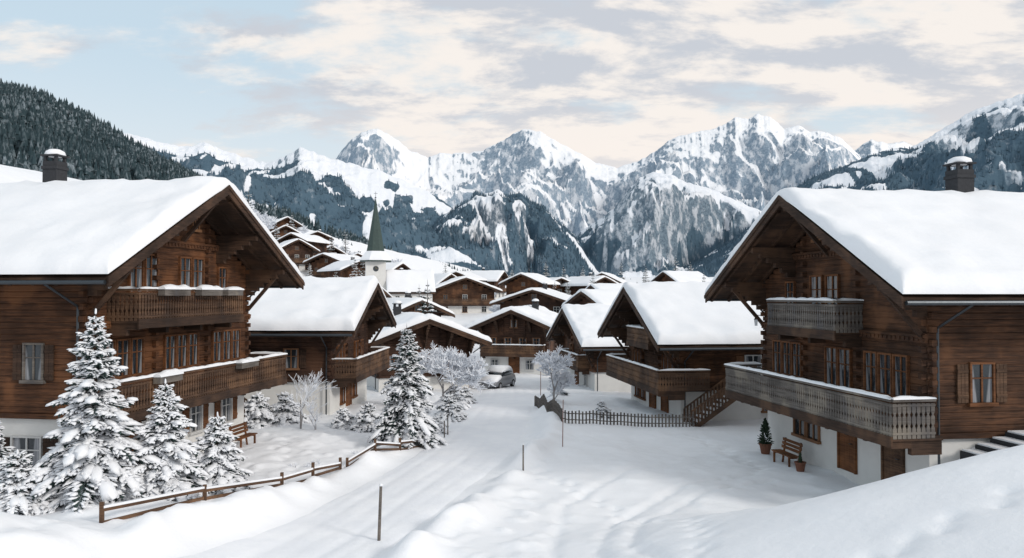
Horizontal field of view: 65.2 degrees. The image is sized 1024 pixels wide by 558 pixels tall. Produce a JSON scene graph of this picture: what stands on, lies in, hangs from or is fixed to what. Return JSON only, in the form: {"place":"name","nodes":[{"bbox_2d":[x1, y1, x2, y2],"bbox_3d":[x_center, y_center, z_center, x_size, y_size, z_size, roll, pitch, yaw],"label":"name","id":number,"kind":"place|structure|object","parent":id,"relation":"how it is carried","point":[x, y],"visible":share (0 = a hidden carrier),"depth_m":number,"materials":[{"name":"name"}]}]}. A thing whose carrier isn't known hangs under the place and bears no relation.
{"place":"outdoors","nodes":[
{"label":"outdoors","id":0,"kind":"place"},
{"bbox_2d":[123,133,481,270],"bbox_3d":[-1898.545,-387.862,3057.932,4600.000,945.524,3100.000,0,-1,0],"label":"alpine ridge","id":1,"kind":"structure","parent":0,"point":[362,181],"depth_m":2452.67,"materials":[{"name":"snow"}]},
{"bbox_2d":[150,146,487,270],"bbox_3d":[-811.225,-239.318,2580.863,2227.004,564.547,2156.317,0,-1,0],"label":"conifer forest","id":2,"kind":"object","parent":1,"relation":"on","point":[360,208],"visible":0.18,"depth_m":1967.52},
{"bbox_2d":[178,381,533,557],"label":"road","id":3,"kind":"structure","parent":0,"point":[419,488],"depth_m":25.97,"materials":[{"name":"snow"}]},
{"bbox_2d":[478,365,515,388],"bbox_3d":[-1.211,7.812,63.836,1.800,1.735,4.258,0,-1,22],"label":"parked car","id":4,"kind":"object","parent":3,"relation":"on","point":[501,375],"visible":0.78,"depth_m":63.37,"materials":[{"name":"grey paint"}]},
{"bbox_2d":[0,165,1023,557],"bbox_3d":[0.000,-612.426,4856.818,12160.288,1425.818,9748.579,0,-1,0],"label":"ground","id":5,"kind":"structure","parent":0,"point":[718,489],"depth_m":22.17,"materials":[{"name":"snow"}]},
{"bbox_2d":[0,420,15,471],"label":"spruce tree","id":6,"kind":"object","parent":5,"relation":"on","point":[5,452],"visible":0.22,"depth_m":22.61,"materials":[{"name":"white plant"}]},
{"bbox_2d":[0,449,60,515],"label":"spruce tree","id":7,"kind":"object","parent":5,"relation":"on","point":[16,498],"visible":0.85,"depth_m":21.21,"materials":[{"name":"white plant"}]},
{"bbox_2d":[21,309,168,514],"bbox_3d":[-11.838,4.031,22.436,3.571,6.428,3.701,-1,-1,29],"label":"spruce tree","id":8,"kind":"object","parent":5,"relation":"on","point":[90,457],"visible":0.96,"depth_m":21.94,"materials":[{"name":"white plant"}]},
{"bbox_2d":[0,149,304,467],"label":"chalet","id":9,"kind":"object","parent":5,"relation":"on","point":[165,278],"visible":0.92,"depth_m":28.24,"materials":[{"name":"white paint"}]},
{"bbox_2d":[0,435,57,467],"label":"window","id":10,"kind":"structure","parent":9,"relation":"in","point":[37,445],"depth_m":26.15,"materials":[{"name":"grey glass"}]},
{"bbox_2d":[12,343,53,383],"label":"window","id":11,"kind":"structure","parent":9,"relation":"in","point":[33,363],"depth_m":26.08,"materials":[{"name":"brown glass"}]},
{"bbox_2d":[103,339,117,378],"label":"window","id":12,"kind":"structure","parent":9,"relation":"in","point":[113,343],"depth_m":27.05,"materials":[{"name":"brown glass"}]},
{"bbox_2d":[116,338,132,379],"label":"window","id":13,"kind":"structure","parent":9,"relation":"in","point":[123,346],"depth_m":27.67,"materials":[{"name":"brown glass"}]},
{"bbox_2d":[126,260,146,292],"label":"window","id":14,"kind":"structure","parent":9,"relation":"in","point":[136,278],"depth_m":28.40,"materials":[{"name":"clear glass"}]},
{"bbox_2d":[130,337,146,376],"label":"window","id":15,"kind":"structure","parent":9,"relation":"in","point":[137,344],"depth_m":28.34,"materials":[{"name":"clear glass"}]},
{"bbox_2d":[144,254,159,291],"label":"window","id":16,"kind":"structure","parent":9,"relation":"in","point":[150,271],"depth_m":29.16,"materials":[{"name":"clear glass"}]},
{"bbox_2d":[162,334,178,370],"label":"window","id":17,"kind":"structure","parent":9,"relation":"in","point":[169,341],"depth_m":30.30,"materials":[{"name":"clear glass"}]},
{"bbox_2d":[177,333,189,368],"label":"window","id":18,"kind":"structure","parent":9,"relation":"in","point":[182,339],"depth_m":31.12,"materials":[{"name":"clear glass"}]},
{"bbox_2d":[178,256,192,292],"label":"window","id":19,"kind":"structure","parent":9,"relation":"in","point":[184,263],"depth_m":31.34,"materials":[{"name":"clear glass"}]},
{"bbox_2d":[188,332,200,366],"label":"window","id":20,"kind":"structure","parent":9,"relation":"in","point":[193,338],"depth_m":31.88,"materials":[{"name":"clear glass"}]},
{"bbox_2d":[182,403,208,435],"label":"window","id":21,"kind":"structure","parent":9,"relation":"in","point":[199,414],"depth_m":32.40,"materials":[{"name":"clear glass"}]},
{"bbox_2d":[192,257,204,292],"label":"window","id":22,"kind":"structure","parent":9,"relation":"in","point":[198,264],"depth_m":32.22,"materials":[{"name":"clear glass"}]},
{"bbox_2d":[210,330,222,363],"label":"window","id":23,"kind":"structure","parent":9,"relation":"in","point":[216,336],"depth_m":33.65,"materials":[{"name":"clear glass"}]},
{"bbox_2d":[216,267,227,287],"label":"window","id":24,"kind":"structure","parent":9,"relation":"in","point":[222,272],"depth_m":34.12,"materials":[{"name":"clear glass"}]},
{"bbox_2d":[214,396,237,424],"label":"window","id":25,"kind":"structure","parent":9,"relation":"in","point":[227,407],"depth_m":34.76,"materials":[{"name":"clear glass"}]},
{"bbox_2d":[222,329,233,362],"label":"window","id":26,"kind":"structure","parent":9,"relation":"in","point":[227,334],"depth_m":34.58,"materials":[{"name":"clear glass"}]},
{"bbox_2d":[232,329,241,360],"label":"window","id":27,"kind":"structure","parent":9,"relation":"in","point":[236,333],"depth_m":35.35,"materials":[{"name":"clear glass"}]},
{"bbox_2d":[124,378,209,501],"bbox_3d":[-10.280,5.072,23.239,3.103,4.307,3.134,0,-1,0],"label":"spruce tree","id":28,"kind":"object","parent":5,"relation":"on","point":[163,434],"visible":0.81,"depth_m":23.09,"materials":[{"name":"white plant"}]},
{"bbox_2d":[99,457,341,522],"bbox_3d":[-7.996,6.407,24.292,0.566,1.548,9.968,0,-1,24],"label":"wooden fence","id":29,"kind":"object","parent":5,"relation":"on","point":[204,489],"visible":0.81,"depth_m":22.34,"materials":[{"name":"brown wood"}]},
{"bbox_2d":[194,412,254,496],"bbox_3d":[-9.228,5.681,24.605,2.766,3.183,2.336,0,-1,0],"label":"spruce tree","id":30,"kind":"object","parent":5,"relation":"on","point":[219,458],"visible":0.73,"depth_m":24.42,"materials":[{"name":"white plant"}]},
{"bbox_2d":[229,422,257,447],"bbox_3d":[-11.380,6.668,33.828,0.570,1.058,1.500,0,-1,9],"label":"wooden bench","id":31,"kind":"object","parent":5,"relation":"on","point":[246,434],"visible":0.73,"depth_m":33.88,"materials":[{"name":"brown wood"}]},
{"bbox_2d":[244,392,276,428],"bbox_3d":[-12.517,6.710,39.487,2.921,2.301,3.364,0,-1,0],"label":"snowy shrub","id":32,"kind":"object","parent":5,"relation":"on","point":[258,413],"visible":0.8,"depth_m":38.97,"materials":[{"name":"snow"}]},
{"bbox_2d":[259,217,275,228],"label":"frosted tree","id":33,"kind":"object","parent":5,"relation":"on","point":[269,222],"visible":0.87,"depth_m":213.64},
{"bbox_2d":[269,216,302,231],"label":"chalet","id":34,"kind":"object","parent":5,"relation":"on","point":[280,222],"visible":0.29,"depth_m":229.59,"materials":[{"name":"white paint"}]},
{"bbox_2d":[271,224,302,238],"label":"chalet","id":35,"kind":"object","parent":5,"relation":"on","point":[284,229],"visible":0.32,"depth_m":206.17,"materials":[{"name":"white paint"}]},
{"bbox_2d":[268,391,309,426],"bbox_3d":[-11.377,6.653,39.870,2.279,2.170,2.490,1,-2,-44],"label":"snowy shrub","id":36,"kind":"object","parent":5,"relation":"on","point":[290,413],"visible":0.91,"depth_m":39.54,"materials":[{"name":"snow"}]},
{"bbox_2d":[280,238,319,272],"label":"chalet","id":37,"kind":"object","parent":5,"relation":"on","point":[298,251],"visible":0.48,"depth_m":177.54,"materials":[{"name":"white paint"}]},
{"bbox_2d":[277,232,332,255],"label":"chalet","id":38,"kind":"object","parent":5,"relation":"on","point":[319,242],"visible":0.36,"depth_m":191.87,"materials":[{"name":"white paint"}]},
{"bbox_2d":[282,369,337,428],"bbox_3d":[-9.655,5.843,37.802,2.580,3.123,3.538,0,-1,0],"label":"bare tree","id":39,"kind":"object","parent":5,"relation":"on","point":[313,389],"visible":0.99,"depth_m":38.19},
{"bbox_2d":[300,395,326,429],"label":"bare tree","id":40,"kind":"object","parent":5,"relation":"on","point":[311,414],"visible":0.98,"depth_m":37.26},
{"bbox_2d":[244,275,396,414],"bbox_3d":[-16.780,4.898,48.219,17.570,10.240,12.438,0,-1,2],"label":"chalet","id":41,"kind":"object","parent":5,"relation":"on","point":[330,327],"visible":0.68,"depth_m":43.44,"materials":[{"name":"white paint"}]},
{"bbox_2d":[276,348,305,369],"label":"window","id":42,"kind":"structure","parent":41,"relation":"in","point":[296,358],"depth_m":43.29,"materials":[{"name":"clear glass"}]},
{"bbox_2d":[340,387,345,404],"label":"window","id":43,"kind":"structure","parent":41,"relation":"in","point":[342,389],"depth_m":45.91,"materials":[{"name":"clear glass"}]},
{"bbox_2d":[346,383,351,405],"bbox_3d":[-9.661,6.759,47.434,0.154,2.090,1.130,0,-1,2],"label":"door","id":44,"kind":"structure","parent":41,"relation":"in","point":[349,385],"depth_m":47.44,"materials":[{"name":"brown wood"}]},
{"bbox_2d":[352,383,357,397],"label":"window","id":45,"kind":"structure","parent":41,"relation":"in","point":[354,386],"depth_m":48.90,"materials":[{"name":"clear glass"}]},
{"bbox_2d":[353,340,357,357],"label":"window","id":46,"kind":"structure","parent":41,"relation":"in","point":[355,350],"depth_m":48.78,"materials":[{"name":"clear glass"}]},
{"bbox_2d":[308,229,333,245],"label":"chalet","id":47,"kind":"object","parent":5,"relation":"on","point":[323,235],"visible":0.23,"depth_m":223.52,"materials":[{"name":"white paint"}]},
{"bbox_2d":[302,252,360,277],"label":"chalet","id":48,"kind":"object","parent":5,"relation":"on","point":[319,261],"visible":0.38,"depth_m":172.59,"materials":[{"name":"white paint"}]},
{"bbox_2d":[327,245,347,254],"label":"chalet","id":49,"kind":"object","parent":5,"relation":"on","point":[338,251],"visible":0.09,"depth_m":205.42,"materials":[{"name":"white paint"}]},
{"bbox_2d":[317,256,364,277],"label":"chalet","id":50,"kind":"object","parent":5,"relation":"on","point":[344,268],"visible":0.27,"depth_m":161.21,"materials":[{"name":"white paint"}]},
{"bbox_2d":[330,407,355,429],"bbox_3d":[-8.252,7.039,39.098,2.022,1.593,2.329,-1,-1,31],"label":"snowy shrub","id":51,"kind":"object","parent":5,"relation":"on","point":[345,419],"visible":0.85,"depth_m":38.75,"materials":[{"name":"snow"}]},
{"bbox_2d":[348,402,380,432],"bbox_3d":[-6.835,6.885,38.448,2.051,1.953,2.241,0,-1,-13],"label":"snowy shrub","id":52,"kind":"object","parent":5,"relation":"on","point":[364,419],"visible":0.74,"depth_m":38.10,"materials":[{"name":"snow"}]},
{"bbox_2d":[377,483,382,540],"bbox_3d":[-3.518,6.373,21.290,0.154,1.866,0.105,0,-1,0],"label":"snow marker pole","id":53,"kind":"object","parent":5,"relation":"on","point":[379,513],"visible":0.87,"depth_m":21.26,"materials":[{"name":"grey wood"}]},
{"bbox_2d":[346,438,422,466],"bbox_3d":[-4.755,6.926,32.437,0.183,1.362,6.769,0,-1,23],"label":"wooden fence","id":54,"kind":"object","parent":5,"relation":"on","point":[363,451],"visible":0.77,"depth_m":31.45,"materials":[{"name":"brown wood"}]},
{"bbox_2d":[359,193,435,300],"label":"church","id":55,"kind":"structure","parent":5,"relation":"on","point":[375,257],"depth_m":128.91,"materials":[{"name":"white paint"}]},
{"bbox_2d":[386,262,410,269],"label":"chalet","id":56,"kind":"object","parent":5,"relation":"on","point":[397,266],"visible":0.11,"depth_m":197.83,"materials":[{"name":"white paint"}]},
{"bbox_2d":[367,323,448,449],"bbox_3d":[-4.617,4.810,34.782,3.749,5.858,3.677,1,-1,-28],"label":"spruce tree","id":57,"kind":"object","parent":5,"relation":"on","point":[404,417],"visible":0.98,"depth_m":34.38,"materials":[{"name":"white plant"}]},
{"bbox_2d":[392,348,433,384],"bbox_3d":[-5.936,6.048,48.602,2.701,3.662,2.649,-1,-1,28],"label":"frosted tree","id":58,"kind":"object","parent":5,"relation":"on","point":[423,371],"visible":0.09,"depth_m":48.47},
{"bbox_2d":[387,291,454,317],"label":"chalet","id":59,"kind":"object","parent":5,"relation":"on","point":[410,304],"visible":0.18,"depth_m":99.19,"materials":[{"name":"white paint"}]},
{"bbox_2d":[418,396,433,412],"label":"snowy shrub","id":60,"kind":"object","parent":5,"relation":"on","point":[427,409],"visible":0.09,"depth_m":42.89,"materials":[{"name":"snow"}]},
{"bbox_2d":[417,278,436,313],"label":"conifer tree","id":61,"kind":"object","parent":5,"relation":"on","point":[427,304],"visible":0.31,"depth_m":89.91,"materials":[{"name":"white plant"}]},
{"bbox_2d":[367,300,491,391],"bbox_3d":[-8.361,6.198,64.789,9.957,8.972,12.270,0,-1,-22],"label":"chalet","id":62,"kind":"object","parent":5,"relation":"on","point":[428,328],"visible":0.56,"depth_m":60.21,"materials":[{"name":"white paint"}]},
{"bbox_2d":[432,415,449,433],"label":"snowy shrub","id":63,"kind":"object","parent":5,"relation":"on","point":[439,423],"visible":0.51,"depth_m":37.83,"materials":[{"name":"snow"}]},
{"bbox_2d":[434,273,456,284],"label":"chalet","id":64,"kind":"object","parent":5,"relation":"on","point":[440,277],"visible":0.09,"depth_m":171.95,"materials":[{"name":"white paint"}]},
{"bbox_2d":[434,394,467,421],"bbox_3d":[-3.341,6.944,41.932,2.051,1.953,2.241,0,-1,18],"label":"snowy shrub","id":65,"kind":"object","parent":5,"relation":"on","point":[452,407],"visible":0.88,"depth_m":41.58,"materials":[{"name":"snow"}]},
{"bbox_2d":[438,386,471,409],"bbox_3d":[-3.431,7.062,46.818,2.588,1.770,2.247,-1,-1,34],"label":"snowy shrub","id":66,"kind":"object","parent":5,"relation":"on","point":[461,400],"visible":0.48,"depth_m":46.59,"materials":[{"name":"snow"}]},
{"bbox_2d":[418,340,495,396],"bbox_3d":[-3.390,5.519,46.092,5.180,3.914,3.303,0,-1,4],"label":"frosted tree","id":67,"kind":"object","parent":5,"relation":"on","point":[470,370],"visible":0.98,"depth_m":45.72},
{"bbox_2d":[432,276,502,313],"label":"chalet","id":68,"kind":"object","parent":5,"relation":"on","point":[463,295],"visible":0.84,"depth_m":149.14,"materials":[{"name":"white paint"}]},
{"bbox_2d":[450,271,486,281],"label":"chalet","id":69,"kind":"object","parent":5,"relation":"on","point":[466,273],"visible":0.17,"depth_m":201.50,"materials":[{"name":"white paint"}]},
{"bbox_2d":[460,386,477,404],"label":"snowy shrub","id":70,"kind":"object","parent":5,"relation":"on","point":[471,400],"visible":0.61,"depth_m":49.70,"materials":[{"name":"snow"}]},
{"bbox_2d":[467,267,508,299],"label":"chalet","id":71,"kind":"object","parent":5,"relation":"on","point":[494,277],"visible":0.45,"depth_m":213.45,"materials":[{"name":"white paint"}]},
{"bbox_2d":[466,299,559,375],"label":"chalet","id":72,"kind":"object","parent":5,"relation":"on","point":[517,335],"visible":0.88,"depth_m":79.77,"materials":[{"name":"white paint"}]},
{"bbox_2d":[508,357,519,373],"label":"door","id":73,"kind":"structure","parent":72,"relation":"in","point":[514,363],"depth_m":80.04,"materials":[{"name":"brown wood"}]},
{"bbox_2d":[524,360,534,370],"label":"window","id":74,"kind":"structure","parent":72,"relation":"in","point":[529,366],"depth_m":79.69,"materials":[{"name":"clear glass"}]},
{"bbox_2d":[498,272,560,294],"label":"chalet","id":75,"kind":"object","parent":5,"relation":"on","point":[518,282],"visible":0.44,"depth_m":165.55,"materials":[{"name":"white paint"}]},
{"bbox_2d":[489,282,571,312],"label":"chalet","id":76,"kind":"object","parent":5,"relation":"on","point":[550,299],"visible":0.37,"depth_m":119.05,"materials":[{"name":"white paint"}]},
{"bbox_2d":[531,346,579,399],"bbox_3d":[2.779,5.639,47.121,2.701,3.662,2.649,1,-1,-37],"label":"frosted tree","id":77,"kind":"object","parent":5,"relation":"on","point":[556,363],"visible":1,"depth_m":47.05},
{"bbox_2d":[547,383,569,397],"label":"snowy shrub","id":78,"kind":"object","parent":5,"relation":"on","point":[563,393],"visible":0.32,"depth_m":51.54,"materials":[{"name":"snow"}]},
{"bbox_2d":[550,277,569,292],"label":"chalet","id":79,"kind":"object","parent":5,"relation":"on","point":[559,288],"visible":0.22,"depth_m":179.31,"materials":[{"name":"white paint"}]},
{"bbox_2d":[546,303,630,391],"bbox_3d":[10.560,6.529,65.376,13.270,9.132,13.401,0,-1,-9],"label":"chalet","id":80,"kind":"object","parent":5,"relation":"on","point":[573,329],"visible":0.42,"depth_m":60.62,"materials":[{"name":"white paint"}]},
{"bbox_2d":[560,272,617,294],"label":"chalet","id":81,"kind":"object","parent":5,"relation":"on","point":[576,284],"visible":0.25,"depth_m":174.62,"materials":[{"name":"white paint"}]},
{"bbox_2d":[561,289,619,306],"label":"chalet","id":82,"kind":"object","parent":5,"relation":"on","point":[587,296],"visible":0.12,"depth_m":103.99,"materials":[{"name":"white paint"}]},
{"bbox_2d":[590,400,612,418],"bbox_3d":[4.621,6.847,41.119,1.494,1.302,1.368,0,-1,-10],"label":"snowy shrub","id":83,"kind":"object","parent":5,"relation":"on","point":[601,407],"visible":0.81,"depth_m":40.88,"materials":[{"name":"snow"}]},
{"bbox_2d":[585,283,623,288],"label":"chalet","id":84,"kind":"object","parent":5,"relation":"on","point":[605,286],"visible":0.06,"depth_m":131.68,"materials":[{"name":"white paint"}]},
{"bbox_2d":[595,272,626,282],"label":"chalet","id":85,"kind":"object","parent":5,"relation":"on","point":[615,278],"visible":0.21,"depth_m":196.21,"materials":[{"name":"white paint"}]},
{"bbox_2d":[534,394,693,426],"bbox_3d":[3.154,6.912,41.919,5.625,1.569,11.206,1,-1,-43],"label":"picket fence","id":86,"kind":"object","parent":5,"relation":"on","point":[553,405],"visible":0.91,"depth_m":39.34,"materials":[{"name":"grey wood"}]},
{"bbox_2d":[650,270,711,281],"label":"chalet","id":87,"kind":"object","parent":5,"relation":"on","point":[676,276],"visible":0.31,"depth_m":180.52,"materials":[{"name":"white paint"}]},
{"bbox_2d":[597,281,767,420],"bbox_3d":[14.172,4.716,47.102,15.670,10.462,12.978,0,-1,-7],"label":"chalet","id":88,"kind":"object","parent":5,"relation":"on","point":[684,342],"visible":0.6,"depth_m":42.10,"materials":[{"name":"white paint"}]},
{"bbox_2d":[649,393,655,408],"bbox_3d":[8.127,6.687,46.289,0.154,2.090,1.130,0,-1,-7],"label":"door","id":89,"kind":"structure","parent":88,"relation":"in","point":[652,398],"depth_m":46.31,"materials":[{"name":"brown wood"}]},
{"bbox_2d":[661,397,668,412],"bbox_3d":[8.410,6.645,44.108,0.154,2.090,1.130,0,-1,-7],"label":"door","id":90,"kind":"structure","parent":88,"relation":"in","point":[664,400],"depth_m":43.97,"materials":[{"name":"brown wood"}]},
{"bbox_2d":[736,355,764,374],"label":"window","id":91,"kind":"structure","parent":88,"relation":"in","point":[746,358],"depth_m":42.03,"materials":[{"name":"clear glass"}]},
{"bbox_2d":[683,366,756,426],"bbox_3d":[10.584,5.982,40.730,3.523,3.370,1.120,0,-1,-8],"label":"outdoor staircase","id":92,"kind":"structure","parent":5,"relation":"on","point":[713,402],"depth_m":40.19,"materials":[{"name":"brown wood"}]},
{"bbox_2d":[757,418,773,454],"bbox_3d":[10.387,6.455,32.839,0.608,1.530,0.636,1,-1,-43],"label":"potted plant","id":93,"kind":"object","parent":5,"relation":"on","point":[764,443],"visible":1,"depth_m":32.73,"materials":[{"name":"green plant"}]},
{"bbox_2d":[771,437,802,466],"bbox_3d":[10.606,6.744,30.835,0.570,1.058,1.500,0,-1,-8],"label":"wooden bench","id":94,"kind":"object","parent":5,"relation":"on","point":[783,452],"visible":0.82,"depth_m":30.85,"materials":[{"name":"brown wood"}]},
{"bbox_2d":[794,452,805,471],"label":"potted plant","id":95,"kind":"object","parent":5,"relation":"on","point":[800,464],"visible":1,"depth_m":29.32,"materials":[{"name":"green plant"}]},
{"bbox_2d":[704,156,1023,484],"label":"chalet","id":96,"kind":"object","parent":5,"relation":"on","point":[892,326],"visible":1,"depth_m":25.96,"materials":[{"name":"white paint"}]},
{"bbox_2d":[771,339,782,373],"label":"window","id":97,"kind":"structure","parent":96,"relation":"in","point":[776,344],"depth_m":33.11,"materials":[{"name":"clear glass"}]},
{"bbox_2d":[781,341,791,375],"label":"window","id":98,"kind":"structure","parent":96,"relation":"in","point":[785,345],"depth_m":32.21,"materials":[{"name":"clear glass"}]},
{"bbox_2d":[785,281,795,302],"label":"window","id":99,"kind":"structure","parent":96,"relation":"in","point":[790,286],"depth_m":31.91,"materials":[{"name":"clear glass"}]},
{"bbox_2d":[789,342,802,377],"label":"window","id":100,"kind":"structure","parent":96,"relation":"in","point":[796,352],"depth_m":31.41,"materials":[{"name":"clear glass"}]},
{"bbox_2d":[791,419,805,438],"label":"window","id":101,"kind":"structure","parent":96,"relation":"in","point":[799,427],"depth_m":31.36,"materials":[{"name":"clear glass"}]},
{"bbox_2d":[804,422,821,444],"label":"window","id":102,"kind":"structure","parent":96,"relation":"in","point":[813,432],"depth_m":30.31,"materials":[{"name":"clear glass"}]},
{"bbox_2d":[809,275,823,313],"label":"window","id":103,"kind":"structure","parent":96,"relation":"in","point":[816,282],"depth_m":29.94,"materials":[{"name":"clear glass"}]},
{"bbox_2d":[823,346,836,390],"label":"window","id":104,"kind":"structure","parent":96,"relation":"in","point":[830,352],"depth_m":29.03,"materials":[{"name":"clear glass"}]},
{"bbox_2d":[823,274,840,315],"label":"window","id":105,"kind":"structure","parent":96,"relation":"in","point":[832,281],"depth_m":28.85,"materials":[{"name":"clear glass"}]},
{"bbox_2d":[835,347,852,393],"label":"window","id":106,"kind":"structure","parent":96,"relation":"in","point":[844,355],"depth_m":28.07,"materials":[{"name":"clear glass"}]},
{"bbox_2d":[837,432,857,474],"bbox_3d":[11.753,5.690,28.093,0.154,2.090,1.130,0,-1,-8],"label":"door","id":107,"kind":"structure","parent":96,"relation":"in","point":[847,449],"depth_m":28.06,"materials":[{"name":"brown wood"}]},
{"bbox_2d":[861,350,876,392],"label":"window","id":108,"kind":"structure","parent":96,"relation":"in","point":[869,357],"depth_m":26.54,"materials":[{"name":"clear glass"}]},
{"bbox_2d":[875,352,892,395],"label":"window","id":109,"kind":"structure","parent":96,"relation":"in","point":[884,360],"depth_m":25.84,"materials":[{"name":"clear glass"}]},
{"bbox_2d":[881,445,904,479],"bbox_3d":[12.138,5.642,25.522,0.154,2.090,1.130,0,-1,-8],"label":"door","id":110,"kind":"structure","parent":96,"relation":"in","point":[892,460],"depth_m":25.58,"materials":[{"name":"brown wood"}]},
{"bbox_2d":[890,354,909,397],"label":"window","id":111,"kind":"structure","parent":96,"relation":"in","point":[900,363],"depth_m":24.97,"materials":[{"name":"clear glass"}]},
{"bbox_2d":[956,362,1007,406],"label":"window","id":112,"kind":"structure","parent":96,"relation":"in","point":[979,384],"depth_m":24.00,"materials":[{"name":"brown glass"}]},
{"bbox_2d":[960,430,1023,458],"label":"stone steps","id":113,"kind":"structure","parent":5,"relation":"on","point":[1011,438],"depth_m":23.42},
{"bbox_2d":[0,0,1023,167],"label":"sky","id":114,"kind":"structure","parent":0,"point":[611,82],"materials":[{"name":"white"}]},
{"bbox_2d":[430,189,598,278],"bbox_3d":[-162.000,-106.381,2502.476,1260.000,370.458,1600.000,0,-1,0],"label":"wooded mountain","id":115,"kind":"structure","parent":0,"point":[490,217],"depth_m":2053.37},
{"bbox_2d":[413,190,600,276],"bbox_3d":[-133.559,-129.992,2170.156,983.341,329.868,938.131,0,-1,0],"label":"conifer forest","id":116,"kind":"object","parent":115,"relation":"on","point":[512,212],"visible":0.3,"depth_m":2050.64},
{"bbox_2d":[336,114,860,235],"bbox_3d":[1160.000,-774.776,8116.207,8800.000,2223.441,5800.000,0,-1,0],"label":"mountain","id":117,"kind":"structure","parent":0,"point":[758,161],"depth_m":8393.02,"materials":[{"name":"snow"}]},
{"bbox_2d":[577,172,761,277],"bbox_3d":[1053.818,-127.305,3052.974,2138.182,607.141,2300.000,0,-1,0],"label":"rocky mountain","id":118,"kind":"structure","parent":0,"point":[656,219],"depth_m":2594.18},
{"bbox_2d":[578,212,759,276],"bbox_3d":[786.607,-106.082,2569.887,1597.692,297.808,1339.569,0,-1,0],"label":"conifer forest","id":119,"kind":"object","parent":118,"relation":"on","point":[579,237],"visible":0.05,"depth_m":2540.45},
{"bbox_2d":[688,94,1023,276],"bbox_3d":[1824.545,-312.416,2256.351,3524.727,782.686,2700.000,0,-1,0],"label":"wooded slope","id":120,"kind":"structure","parent":0,"point":[1006,114],"depth_m":2102.12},
{"bbox_2d":[680,112,1023,276],"bbox_3d":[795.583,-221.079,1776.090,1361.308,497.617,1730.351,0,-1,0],"label":"conifer forest","id":121,"kind":"object","parent":120,"relation":"on","point":[711,269],"visible":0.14,"depth_m":1829.23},
{"bbox_2d":[854,139,911,157],"bbox_3d":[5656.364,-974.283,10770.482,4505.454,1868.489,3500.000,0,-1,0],"label":"mountain","id":122,"kind":"structure","parent":0,"point":[871,146],"depth_m":10849.39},
{"bbox_3d":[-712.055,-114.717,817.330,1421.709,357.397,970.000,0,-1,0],"label":"wooded slope","id":123,"kind":"structure","parent":0,"visible":0},
{"bbox_2d":[0,78,470,270],"bbox_3d":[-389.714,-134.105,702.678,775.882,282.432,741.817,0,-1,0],"label":"conifer forest","id":124,"kind":"object","parent":123,"relation":"on","point":[34,124],"visible":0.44,"depth_m":604.76,"materials":[{"name":"plant"}]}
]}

